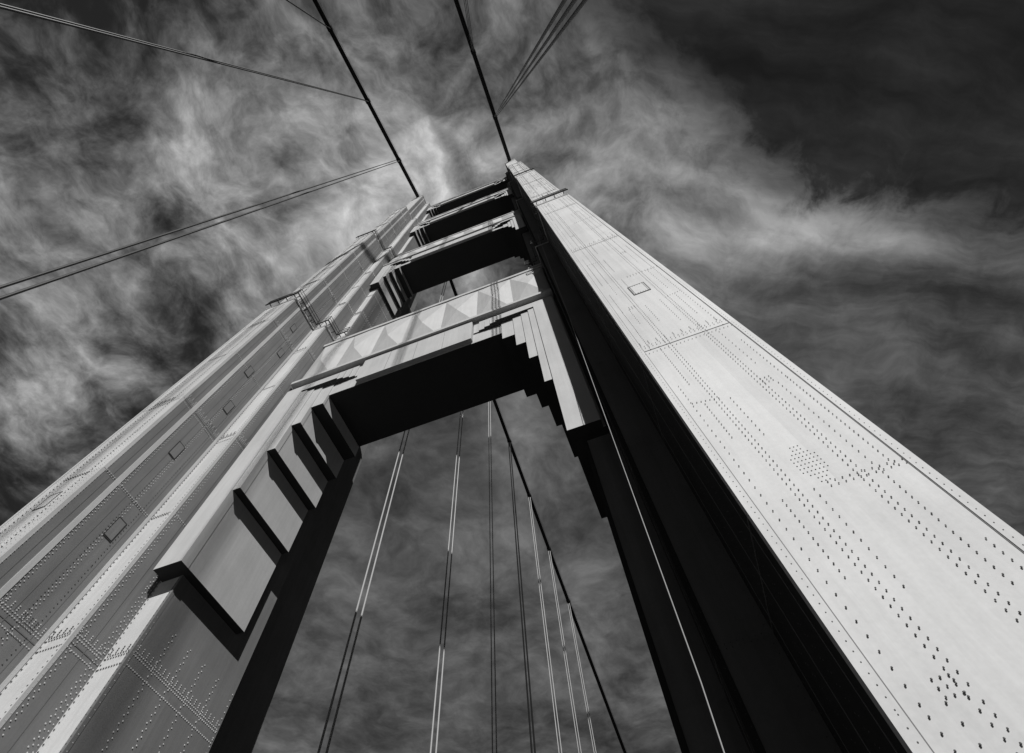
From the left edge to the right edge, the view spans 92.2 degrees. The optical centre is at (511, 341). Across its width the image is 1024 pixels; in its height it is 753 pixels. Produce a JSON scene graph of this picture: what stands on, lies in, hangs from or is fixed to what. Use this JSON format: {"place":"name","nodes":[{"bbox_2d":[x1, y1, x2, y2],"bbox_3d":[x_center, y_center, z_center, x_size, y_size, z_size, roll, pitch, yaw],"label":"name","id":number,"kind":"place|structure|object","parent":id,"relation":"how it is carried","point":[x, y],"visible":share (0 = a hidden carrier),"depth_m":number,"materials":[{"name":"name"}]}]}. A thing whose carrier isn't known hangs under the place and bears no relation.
{"place":"outdoors","nodes":[
{"label":"outdoors","id":0,"kind":"place"},
{"bbox_2d":[0,0,1023,752],"label":"sky","id":1,"kind":"structure","parent":0,"point":[843,180],"materials":[{"name":"grey"}]},
{"label":"water","id":2,"kind":"structure","parent":0,"visible":0},
{"bbox_2d":[0,159,1023,752],"bbox_3d":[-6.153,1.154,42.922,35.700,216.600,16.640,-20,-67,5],"label":"bridge tower","id":3,"kind":"structure","parent":2,"relation":"in","point":[810,563],"depth_m":18.92,"materials":[{"name":"metal"}]},
{"bbox_2d":[312,0,626,752],"bbox_3d":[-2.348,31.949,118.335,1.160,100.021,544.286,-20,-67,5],"label":"cable","id":4,"kind":"object","parent":3,"relation":"attached to","point":[371,108],"visible":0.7,"depth_m":143.48,"materials":[{"name":"black metal"}]},
{"bbox_2d":[0,3,368,101],"bbox_3d":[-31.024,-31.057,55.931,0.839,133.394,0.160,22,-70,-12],"label":"suspender rope","id":5,"kind":"object","parent":4,"relation":"hanging from","point":[46,17],"visible":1,"depth_m":38.87,"materials":[{"name":"metal"}]},
{"bbox_2d":[0,160,398,299],"bbox_3d":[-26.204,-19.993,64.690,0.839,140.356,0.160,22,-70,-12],"label":"suspender rope","id":6,"kind":"object","parent":4,"relation":"hanging from","point":[79,270],"visible":1,"depth_m":31.94,"materials":[{"name":"metal"}]},
{"bbox_2d":[286,0,330,28],"bbox_3d":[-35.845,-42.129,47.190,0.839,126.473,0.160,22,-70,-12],"label":"suspender rope","id":7,"kind":"object","parent":4,"relation":"hanging from","point":[307,13],"visible":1,"depth_m":91.62,"materials":[{"name":"metal"}]},
{"bbox_2d":[317,282,446,752],"bbox_3d":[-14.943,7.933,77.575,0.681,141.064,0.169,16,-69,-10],"label":"suspender rope","id":8,"kind":"object","parent":4,"relation":"hanging from","point":[332,700],"depth_m":41.48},
{"bbox_2d":[430,412,462,752],"bbox_3d":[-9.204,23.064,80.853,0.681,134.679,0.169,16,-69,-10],"label":"suspender rope","id":9,"kind":"object","parent":4,"relation":"hanging from","point":[447,604],"visible":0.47,"depth_m":58.68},
{"bbox_2d":[488,402,496,752],"bbox_3d":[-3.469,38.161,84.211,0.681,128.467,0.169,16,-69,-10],"label":"suspender rope","id":10,"kind":"object","parent":4,"relation":"hanging from","point":[493,597],"visible":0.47,"depth_m":76.32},
{"bbox_2d":[508,442,535,752],"bbox_3d":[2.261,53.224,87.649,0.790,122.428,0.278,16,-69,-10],"label":"suspender rope","id":11,"kind":"object","parent":4,"relation":"hanging from","point":[514,515],"visible":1,"depth_m":90.57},
{"bbox_2d":[528,496,561,752],"bbox_3d":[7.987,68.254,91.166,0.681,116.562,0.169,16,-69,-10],"label":"suspender rope","id":12,"kind":"object","parent":4,"relation":"hanging from","point":[547,635],"visible":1,"depth_m":103.58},
{"bbox_2d":[548,550,581,752],"bbox_3d":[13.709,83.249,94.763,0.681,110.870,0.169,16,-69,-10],"label":"suspender rope","id":13,"kind":"object","parent":4,"relation":"hanging from","point":[566,658],"visible":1,"depth_m":114.51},
{"bbox_2d":[567,602,595,751],"bbox_3d":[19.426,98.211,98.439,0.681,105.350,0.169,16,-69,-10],"label":"suspender rope","id":14,"kind":"object","parent":4,"relation":"hanging from","point":[581,681],"visible":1,"depth_m":125.07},
{"bbox_2d":[454,0,510,161],"bbox_3d":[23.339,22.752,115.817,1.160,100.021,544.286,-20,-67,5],"label":"cable","id":15,"kind":"object","parent":3,"relation":"attached to","point":[473,52],"visible":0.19,"depth_m":118.12,"materials":[{"name":"black metal"}]},
{"bbox_2d":[464,0,473,48],"bbox_3d":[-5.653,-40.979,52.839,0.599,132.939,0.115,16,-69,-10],"label":"suspender rope","id":16,"kind":"object","parent":15,"relation":"hanging from","point":[471,39],"visible":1,"depth_m":83.24,"materials":[{"name":"metal"}]},
{"bbox_2d":[494,0,587,116],"bbox_3d":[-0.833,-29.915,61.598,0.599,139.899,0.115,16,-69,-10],"label":"suspender rope","id":17,"kind":"object","parent":15,"relation":"hanging from","point":[568,9],"visible":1,"depth_m":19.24,"materials":[{"name":"metal"}]}
]}

